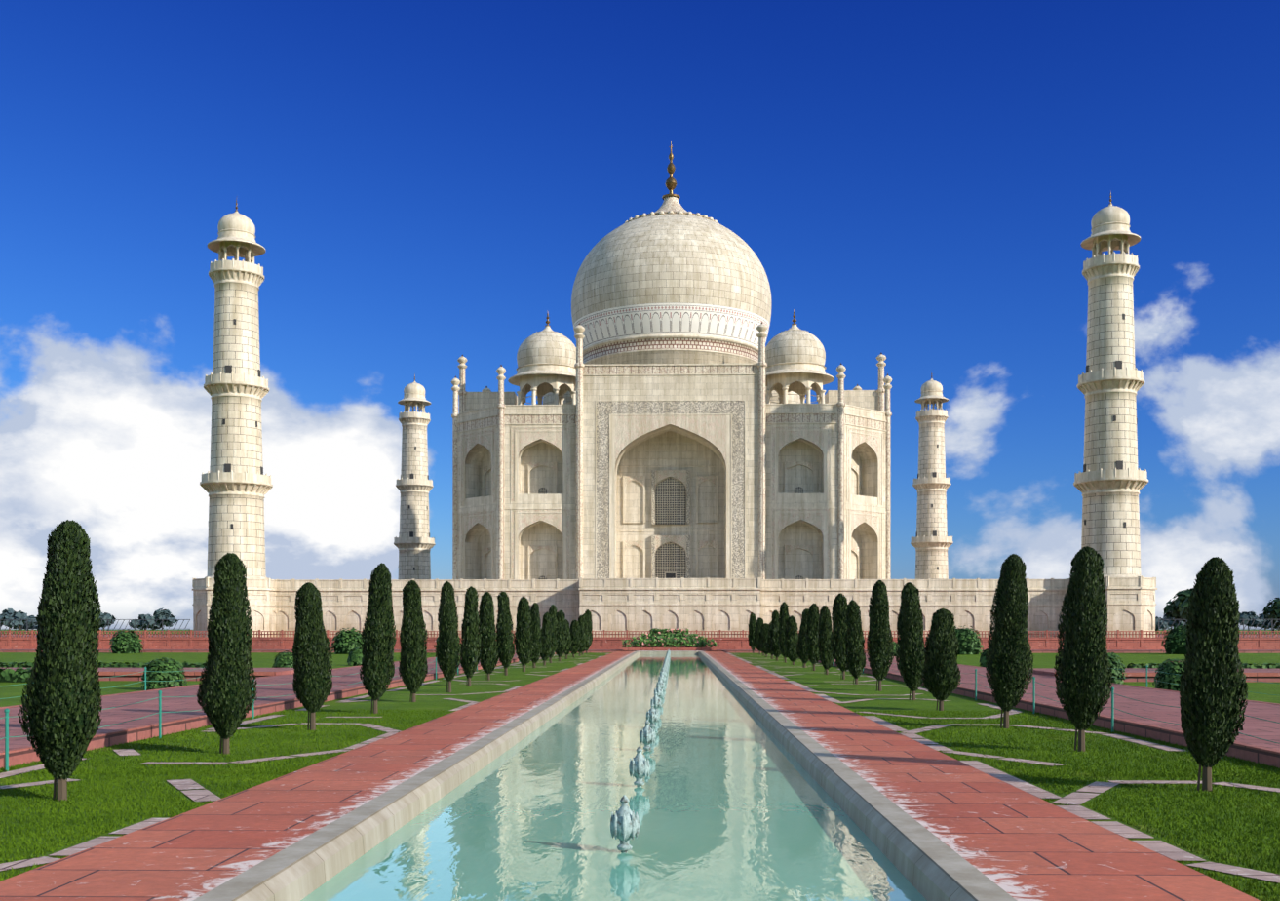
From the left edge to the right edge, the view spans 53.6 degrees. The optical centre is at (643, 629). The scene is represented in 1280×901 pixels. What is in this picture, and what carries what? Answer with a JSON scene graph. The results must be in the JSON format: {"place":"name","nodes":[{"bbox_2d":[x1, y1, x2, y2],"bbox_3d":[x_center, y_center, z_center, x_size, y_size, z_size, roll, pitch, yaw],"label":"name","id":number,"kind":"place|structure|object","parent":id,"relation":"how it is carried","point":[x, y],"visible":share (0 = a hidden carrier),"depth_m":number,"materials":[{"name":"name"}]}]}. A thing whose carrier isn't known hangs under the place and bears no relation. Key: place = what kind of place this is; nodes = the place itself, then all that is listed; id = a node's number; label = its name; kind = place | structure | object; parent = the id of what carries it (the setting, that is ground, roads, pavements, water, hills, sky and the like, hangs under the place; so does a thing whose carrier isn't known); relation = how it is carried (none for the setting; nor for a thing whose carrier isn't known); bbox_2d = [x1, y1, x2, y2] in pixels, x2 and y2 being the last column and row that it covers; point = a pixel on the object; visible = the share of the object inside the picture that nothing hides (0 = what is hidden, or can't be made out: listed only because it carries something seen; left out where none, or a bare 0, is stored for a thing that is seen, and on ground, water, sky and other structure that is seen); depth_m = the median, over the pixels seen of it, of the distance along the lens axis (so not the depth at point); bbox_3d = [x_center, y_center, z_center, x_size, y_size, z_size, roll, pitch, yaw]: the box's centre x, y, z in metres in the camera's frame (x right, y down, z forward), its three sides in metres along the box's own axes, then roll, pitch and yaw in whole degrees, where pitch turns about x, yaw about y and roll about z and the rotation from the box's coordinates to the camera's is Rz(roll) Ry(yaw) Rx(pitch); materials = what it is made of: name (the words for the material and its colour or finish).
{"place":"outdoors","nodes":[
{"label":"outdoors","id":0,"kind":"place"},
{"bbox_2d":[0,629,1279,900],"bbox_3d":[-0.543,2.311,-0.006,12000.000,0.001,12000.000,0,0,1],"label":"ground","id":1,"kind":"structure","parent":0,"point":[819,678],"depth_m":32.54,"materials":[{"name":"green plant"}]},
{"bbox_2d":[0,608,25,629],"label":"tree","id":2,"kind":"object","parent":1,"relation":"on","point":[9,611],"visible":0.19,"depth_m":886.05,"materials":[{"name":"green plant"}]},
{"bbox_2d":[0,610,38,632],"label":"tree","id":3,"kind":"object","parent":1,"relation":"on","point":[19,615],"visible":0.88,"depth_m":820.73,"materials":[{"name":"green plant"}]},
{"bbox_2d":[17,623,38,632],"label":"tree","id":4,"kind":"object","parent":1,"relation":"on","point":[31,627],"visible":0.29,"depth_m":863.70,"materials":[{"name":"green plant"}]},
{"bbox_2d":[17,519,102,801],"bbox_3d":[-7.840,0.440,17.090,1.031,3.846,1.059,0,0,1],"label":"cypress","id":5,"kind":"object","parent":1,"relation":"on","point":[60,707],"visible":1,"depth_m":16.86,"materials":[{"name":"green plant"}]},
{"bbox_2d":[0,666,204,698],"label":"rope posts","id":6,"kind":"object","parent":1,"relation":"on","point":[144,671],"visible":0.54,"depth_m":43.12,"materials":[{"name":"teal metal"}]},
{"bbox_2d":[95,608,114,627],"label":"tree","id":7,"kind":"object","parent":1,"relation":"on","point":[105,616],"visible":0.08,"depth_m":792.48,"materials":[{"name":"green plant"}]},
{"bbox_2d":[99,612,116,632],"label":"tree","id":8,"kind":"object","parent":1,"relation":"on","point":[109,622],"visible":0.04,"depth_m":851.21,"materials":[{"name":"green plant"}]},
{"bbox_2d":[109,628,143,653],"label":"bush","id":9,"kind":"object","parent":1,"relation":"on","point":[123,641],"visible":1,"depth_m":120.28,"materials":[{"name":"green plant"}]},
{"bbox_2d":[128,614,152,628],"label":"tree","id":10,"kind":"object","parent":1,"relation":"on","point":[141,616],"visible":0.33,"depth_m":809.46,"materials":[{"name":"green plant"}]},
{"bbox_2d":[142,607,177,632],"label":"tree","id":11,"kind":"object","parent":1,"relation":"on","point":[159,613],"visible":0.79,"depth_m":806.74,"materials":[{"name":"green plant"}]},
{"bbox_2d":[141,657,187,690],"bbox_3d":[-18.353,1.721,48.449,1.697,1.323,1.690,0,0,1],"label":"bush","id":12,"kind":"object","parent":1,"relation":"on","point":[164,670],"visible":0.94,"depth_m":47.93,"materials":[{"name":"green plant"}]},
{"bbox_2d":[196,552,257,754],"bbox_3d":[-7.752,0.472,23.430,1.051,3.782,1.028,0,0,1],"label":"cypress","id":13,"kind":"object","parent":1,"relation":"on","point":[226,692],"visible":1,"depth_m":23.20,"materials":[{"name":"green plant"}]},
{"bbox_2d":[0,657,519,771],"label":"rope posts","id":14,"kind":"object","parent":1,"relation":"on","point":[7,717],"visible":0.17,"depth_m":26.39,"materials":[{"name":"metal"}]},
{"bbox_2d":[271,650,294,667],"bbox_3d":[-18.167,1.724,64.437,1.523,1.254,1.522,0,0,1],"label":"bush","id":15,"kind":"object","parent":1,"relation":"on","point":[284,659],"visible":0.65,"depth_m":63.95,"materials":[{"name":"green plant"}]},
{"bbox_2d":[291,581,332,730],"bbox_3d":[-7.562,0.643,28.873,0.888,3.438,0.941,0,0,1],"label":"cypress","id":16,"kind":"object","parent":1,"relation":"on","point":[312,685],"visible":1,"depth_m":28.65,"materials":[{"name":"green plant"}]},
{"bbox_2d":[330,626,364,654],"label":"bush","id":17,"kind":"object","parent":1,"relation":"on","point":[346,641],"visible":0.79,"depth_m":117.61,"materials":[{"name":"green plant"}]},
{"bbox_2d":[347,647,362,665],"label":"bush","id":18,"kind":"object","parent":1,"relation":"on","point":[355,654],"visible":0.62,"depth_m":79.88,"materials":[{"name":"green plant"}]},
{"bbox_2d":[359,562,396,713],"bbox_3d":[-7.319,0.270,34.767,0.944,4.185,0.938,0,0,-38],"label":"cypress","id":19,"kind":"object","parent":1,"relation":"on","point":[377,666],"visible":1,"depth_m":34.51,"materials":[{"name":"green plant"}]},
{"bbox_2d":[398,580,427,701],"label":"cypress","id":20,"kind":"object","parent":1,"relation":"on","point":[412,664],"visible":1,"depth_m":39.94,"materials":[{"name":"green plant"}]},
{"bbox_2d":[433,636,461,651],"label":"bush","id":21,"kind":"object","parent":1,"relation":"on","point":[439,640],"visible":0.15,"depth_m":120.18,"materials":[{"name":"green plant"}]},
{"bbox_2d":[435,581,461,692],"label":"cypress","id":22,"kind":"object","parent":1,"relation":"on","point":[447,651],"visible":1,"depth_m":46.13,"materials":[{"name":"green plant"}]},
{"bbox_2d":[460,585,480,686],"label":"cypress","id":23,"kind":"object","parent":1,"relation":"on","point":[470,651],"visible":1,"depth_m":51.39,"materials":[{"name":"green plant"}]},
{"bbox_2d":[477,591,499,680],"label":"cypress","id":24,"kind":"object","parent":1,"relation":"on","point":[488,653],"visible":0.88,"depth_m":57.11,"materials":[{"name":"green plant"}]},
{"bbox_2d":[496,591,515,675],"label":"cypress","id":25,"kind":"object","parent":1,"relation":"on","point":[506,649],"visible":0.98,"depth_m":63.04,"materials":[{"name":"green plant"}]},
{"bbox_2d":[513,596,533,671],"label":"cypress","id":26,"kind":"object","parent":1,"relation":"on","point":[523,640],"visible":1,"depth_m":68.40,"materials":[{"name":"green plant"}]},
{"bbox_2d":[530,602,543,667],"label":"cypress","id":27,"kind":"object","parent":1,"relation":"on","point":[537,637],"visible":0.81,"depth_m":74.57,"materials":[{"name":"green plant"}]},
{"bbox_2d":[540,611,552,665],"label":"cypress","id":28,"kind":"object","parent":1,"relation":"on","point":[546,633],"visible":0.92,"depth_m":80.34,"materials":[{"name":"green plant"}]},
{"bbox_2d":[548,604,558,662],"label":"cypress","id":29,"kind":"object","parent":1,"relation":"on","point":[553,609],"visible":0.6,"depth_m":85.92,"materials":[{"name":"green plant"}]},
{"bbox_2d":[555,610,567,660],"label":"cypress","id":30,"kind":"object","parent":1,"relation":"on","point":[562,645],"visible":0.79,"depth_m":91.59,"materials":[{"name":"green plant"}]},
{"bbox_2d":[563,619,572,659],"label":"cypress","id":31,"kind":"object","parent":1,"relation":"on","point":[568,643],"visible":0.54,"depth_m":97.68,"materials":[{"name":"green plant"}]},
{"bbox_2d":[569,620,581,657],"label":"cypress","id":32,"kind":"object","parent":1,"relation":"on","point":[574,629],"visible":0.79,"depth_m":103.17,"materials":[{"name":"green plant"}]},
{"bbox_2d":[578,615,585,656],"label":"cypress","id":33,"kind":"object","parent":1,"relation":"on","point":[581,622],"visible":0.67,"depth_m":109.23,"materials":[{"name":"green plant"}]},
{"bbox_2d":[581,613,589,654],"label":"cypress","id":34,"kind":"object","parent":1,"relation":"on","point":[587,634],"visible":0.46,"depth_m":114.71,"materials":[{"name":"green plant"}]},
{"bbox_2d":[584,609,592,653],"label":"cypress","id":35,"kind":"object","parent":1,"relation":"on","point":[590,621],"visible":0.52,"depth_m":120.47,"materials":[{"name":"green plant"}]},
{"bbox_2d":[0,650,1260,900],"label":"walkway","id":36,"kind":"structure","parent":1,"relation":"on","point":[934,824],"depth_m":14.04,"materials":[{"name":"stone"}]},
{"bbox_2d":[0,660,1279,682],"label":"hedge rows","id":37,"kind":"object","parent":1,"relation":"on","point":[20,674],"visible":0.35,"depth_m":65.09,"materials":[{"name":"green plant"}]},
{"bbox_2d":[0,652,1279,882],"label":"lawn paving strips","id":38,"kind":"object","parent":1,"relation":"on","point":[1080,796],"visible":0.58,"depth_m":18.99,"materials":[{"name":"stone"}]},
{"bbox_2d":[620,627,717,650],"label":"potted plant display","id":39,"kind":"object","parent":1,"relation":"on","point":[678,640],"visible":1,"depth_m":125.61,"materials":[{"name":"green plant"}]},
{"bbox_2d":[747,612,756,653],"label":"cypress","id":40,"kind":"object","parent":1,"relation":"on","point":[752,627],"visible":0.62,"depth_m":121.86,"materials":[{"name":"green plant"}]},
{"bbox_2d":[753,617,763,654],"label":"cypress","id":41,"kind":"object","parent":1,"relation":"on","point":[759,622],"visible":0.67,"depth_m":115.63,"materials":[{"name":"green plant"}]},
{"bbox_2d":[757,624,764,655],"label":"cypress","id":42,"kind":"object","parent":1,"relation":"on","point":[759,640],"visible":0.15,"depth_m":110.51,"materials":[{"name":"green plant"}]},
{"bbox_2d":[759,622,769,657],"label":"cypress","id":43,"kind":"object","parent":1,"relation":"on","point":[765,627],"visible":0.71,"depth_m":104.30,"materials":[{"name":"green plant"}]},
{"bbox_2d":[765,620,773,659],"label":"cypress","id":44,"kind":"object","parent":1,"relation":"on","point":[767,646],"visible":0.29,"depth_m":98.70,"materials":[{"name":"green plant"}]},
{"bbox_2d":[769,609,780,660],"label":"cypress","id":45,"kind":"object","parent":1,"relation":"on","point":[774,643],"visible":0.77,"depth_m":92.62,"materials":[{"name":"green plant"}]},
{"bbox_2d":[777,601,789,662],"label":"cypress","id":46,"kind":"object","parent":1,"relation":"on","point":[784,615],"visible":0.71,"depth_m":87.31,"materials":[{"name":"green plant"}]},
{"bbox_2d":[784,615,799,664],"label":"cypress","id":47,"kind":"object","parent":1,"relation":"on","point":[792,636],"visible":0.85,"depth_m":81.48,"materials":[{"name":"green plant"}]},
{"bbox_2d":[796,608,809,667],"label":"cypress","id":48,"kind":"object","parent":1,"relation":"on","point":[801,652],"visible":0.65,"depth_m":75.84,"materials":[{"name":"green plant"}]},
{"bbox_2d":[805,603,819,670],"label":"cypress","id":49,"kind":"object","parent":1,"relation":"on","point":[811,637],"visible":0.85,"depth_m":69.80,"materials":[{"name":"green plant"}]},
{"bbox_2d":[816,605,834,674],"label":"cypress","id":50,"kind":"object","parent":1,"relation":"on","point":[827,658],"visible":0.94,"depth_m":63.75,"materials":[{"name":"green plant"}]},
{"bbox_2d":[830,592,848,679],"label":"cypress","id":51,"kind":"object","parent":1,"relation":"on","point":[839,626],"visible":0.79,"depth_m":58.02,"materials":[{"name":"green plant"}]},
{"bbox_2d":[845,599,866,684],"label":"cypress","id":52,"kind":"object","parent":1,"relation":"on","point":[855,655],"visible":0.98,"depth_m":52.95,"materials":[{"name":"green plant"}]},
{"bbox_2d":[866,580,894,691],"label":"cypress","id":53,"kind":"object","parent":1,"relation":"on","point":[879,644],"visible":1,"depth_m":47.13,"materials":[{"name":"green plant"}]},
{"bbox_2d":[891,641,899,656],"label":"bush","id":54,"kind":"object","parent":1,"relation":"on","point":[895,643],"visible":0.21,"depth_m":108.84,"materials":[{"name":"green plant"}]},
{"bbox_2d":[894,581,926,699],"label":"cypress","id":55,"kind":"object","parent":1,"relation":"on","point":[910,653],"visible":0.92,"depth_m":41.00,"materials":[{"name":"green plant"}]},
{"bbox_2d":[919,608,961,710],"bbox_3d":[8.412,0.879,35.951,1.137,2.967,1.131,0,0,1],"label":"cypress","id":56,"kind":"object","parent":1,"relation":"on","point":[941,677],"visible":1,"depth_m":35.70,"materials":[{"name":"green plant"}]},
{"bbox_2d":[954,624,983,654],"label":"bush","id":57,"kind":"object","parent":1,"relation":"on","point":[968,639],"visible":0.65,"depth_m":114.98,"materials":[{"name":"green plant"}]},
{"bbox_2d":[978,648,989,666],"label":"bush","id":58,"kind":"object","parent":1,"relation":"on","point":[983,660],"visible":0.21,"depth_m":75.32,"materials":[{"name":"green plant"}]},
{"bbox_2d":[985,553,1033,728],"bbox_3d":[8.489,0.301,29.507,1.112,4.123,1.112,0,0,1],"label":"cypress","id":59,"kind":"object","parent":1,"relation":"on","point":[1008,662],"visible":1,"depth_m":29.20,"materials":[{"name":"green plant"}]},
{"bbox_2d":[832,658,1279,758],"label":"rope posts","id":60,"kind":"object","parent":1,"relation":"on","point":[1112,701],"visible":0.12,"depth_m":28.36,"materials":[{"name":"teal metal"}]},
{"bbox_2d":[1053,545,1112,751],"bbox_3d":[8.268,0.399,23.844,1.054,3.926,1.114,0,0,1],"label":"cypress","id":61,"kind":"object","parent":1,"relation":"on","point":[1083,674],"visible":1,"depth_m":23.55,"materials":[{"name":"green plant"}]},
{"bbox_2d":[1105,652,1126,684],"bbox_3d":[19.355,1.636,53.501,2.022,1.471,2.012,0,0,1],"label":"bush","id":62,"kind":"object","parent":1,"relation":"on","point":[1116,673],"visible":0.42,"depth_m":52.88,"materials":[{"name":"green plant"}]},
{"bbox_2d":[1155,616,1169,632],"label":"tree","id":63,"kind":"object","parent":1,"relation":"on","point":[1163,625],"visible":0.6,"depth_m":836.99,"materials":[{"name":"green plant"}]},
{"bbox_2d":[1152,658,1184,691],"bbox_3d":[19.610,1.715,46.512,1.704,1.329,1.726,0,0,1],"label":"bush","id":64,"kind":"object","parent":1,"relation":"on","point":[1171,668],"visible":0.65,"depth_m":46.09,"materials":[{"name":"green plant"}]},
{"bbox_2d":[1163,611,1186,626],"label":"tree","id":65,"kind":"object","parent":1,"relation":"on","point":[1175,624],"visible":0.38,"depth_m":844.90,"materials":[{"name":"green plant"}]},
{"bbox_2d":[1160,622,1193,654],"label":"bush","id":66,"kind":"object","parent":1,"relation":"on","point":[1175,641],"visible":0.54,"depth_m":116.86,"materials":[{"name":"green plant"}]},
{"bbox_2d":[1111,664,1275,695],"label":"rope posts","id":67,"kind":"object","parent":1,"relation":"on","point":[1146,669],"visible":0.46,"depth_m":45.47,"materials":[{"name":"teal metal"}]},
{"bbox_2d":[1178,556,1248,791],"bbox_3d":[8.077,0.666,18.049,0.959,3.392,0.905,0,0,1],"label":"cypress","id":68,"kind":"object","parent":1,"relation":"on","point":[1212,693],"visible":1,"depth_m":17.80,"materials":[{"name":"green plant"}]},
{"bbox_2d":[1236,610,1265,632],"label":"tree","id":69,"kind":"object","parent":1,"relation":"on","point":[1251,616],"visible":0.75,"depth_m":796.09,"materials":[{"name":"green plant"}]},
{"bbox_2d":[1256,614,1270,630],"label":"tree","id":70,"kind":"object","parent":1,"relation":"on","point":[1261,616],"visible":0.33,"depth_m":822.70,"materials":[{"name":"green plant"}]},
{"bbox_2d":[1264,620,1279,632],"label":"tree","id":71,"kind":"object","parent":1,"relation":"on","point":[1266,623],"visible":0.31,"depth_m":786.44,"materials":[{"name":"green plant"}]},
{"bbox_2d":[0,649,1279,768],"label":"walkway paving","id":72,"kind":"structure","parent":0,"point":[1243,747],"depth_m":35.11,"materials":[{"name":"stone"}]},
{"bbox_2d":[0,629,1279,649],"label":"boundary wall","id":73,"kind":"structure","parent":0,"point":[168,640],"depth_m":131.13,"materials":[{"name":"stone"}]},
{"bbox_2d":[0,618,1279,637],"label":"terrace fence","id":74,"kind":"object","parent":73,"relation":"on","point":[135,621],"visible":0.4,"depth_m":138.33,"materials":[{"name":"grey"}]},
{"bbox_2d":[191,140,1157,637],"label":"mausoleum","id":75,"kind":"structure","parent":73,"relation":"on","point":[675,450],"depth_m":159.43,"materials":[{"name":"stone"}]},
{"bbox_2d":[1163,587,1240,622],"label":"terrace tree","id":76,"kind":"object","parent":73,"relation":"on","point":[1177,606],"visible":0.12,"depth_m":237.99,"materials":[{"name":"green plant"}]},
{"bbox_2d":[1262,597,1279,625],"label":"terrace tree","id":77,"kind":"object","parent":73,"relation":"on","point":[1273,609],"visible":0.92,"depth_m":239.38,"materials":[{"name":"green plant"}]},
{"bbox_2d":[0,0,1279,629],"label":"sky","id":78,"kind":"structure","parent":0,"point":[420,183],"materials":[{"name":"blue"}]},
{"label":"channel basin","id":79,"kind":"structure","parent":0,"visible":0},
{"bbox_2d":[300,654,927,900],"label":"channel water","id":80,"kind":"structure","parent":79,"relation":"on","point":[730,799],"depth_m":15.71,"materials":[{"name":"teal liquid"}]},
{"bbox_2d":[610,794,639,853],"bbox_3d":[-0.208,2.451,13.692,0.303,1.320,0.301,0,0,24],"label":"fountain nozzle","id":81,"kind":"object","parent":79,"relation":"on","point":[624,825],"visible":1,"depth_m":13.61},
{"bbox_2d":[628,745,650,786],"bbox_3d":[-0.068,2.451,19.390,0.303,1.320,0.301,0,0,24],"label":"fountain nozzle","id":82,"kind":"object","parent":79,"relation":"on","point":[639,767],"visible":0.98,"depth_m":19.30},
{"bbox_2d":[639,719,656,750],"bbox_3d":[0.071,2.451,25.084,0.303,1.320,0.301,0,0,-21],"label":"fountain nozzle","id":83,"kind":"object","parent":79,"relation":"on","point":[647,735],"visible":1,"depth_m":25.01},
{"bbox_2d":[646,702,659,728],"bbox_3d":[0.210,2.451,30.782,0.303,1.320,0.301,0,0,-21],"label":"fountain nozzle","id":84,"kind":"object","parent":79,"relation":"on","point":[652,715],"visible":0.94,"depth_m":30.70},
{"bbox_2d":[650,691,661,711],"bbox_3d":[0.350,2.451,36.480,0.303,1.320,0.301,0,0,-21],"label":"fountain nozzle","id":85,"kind":"object","parent":79,"relation":"on","point":[656,701],"visible":0.77,"depth_m":36.40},
{"bbox_2d":[654,682,662,698],"bbox_3d":[0.489,2.451,42.184,0.303,1.320,0.301,0,0,24],"label":"fountain nozzle","id":86,"kind":"object","parent":79,"relation":"on","point":[658,689],"visible":0.65,"depth_m":42.09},
{"bbox_2d":[656,676,664,688],"bbox_3d":[0.628,2.451,47.877,0.303,1.320,0.301,0,0,-21],"label":"fountain nozzle","id":87,"kind":"object","parent":79,"relation":"on","point":[662,683],"visible":0.56,"depth_m":47.79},
{"bbox_2d":[658,671,665,682],"bbox_3d":[0.768,2.451,53.580,0.303,1.320,0.301,0,0,24],"label":"fountain nozzle","id":88,"kind":"object","parent":79,"relation":"on","point":[663,677],"visible":0.54,"depth_m":53.49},
{"bbox_2d":[659,667,666,676],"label":"fountain nozzle","id":89,"kind":"object","parent":79,"relation":"on","point":[664,673],"visible":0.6,"depth_m":59.21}
]}

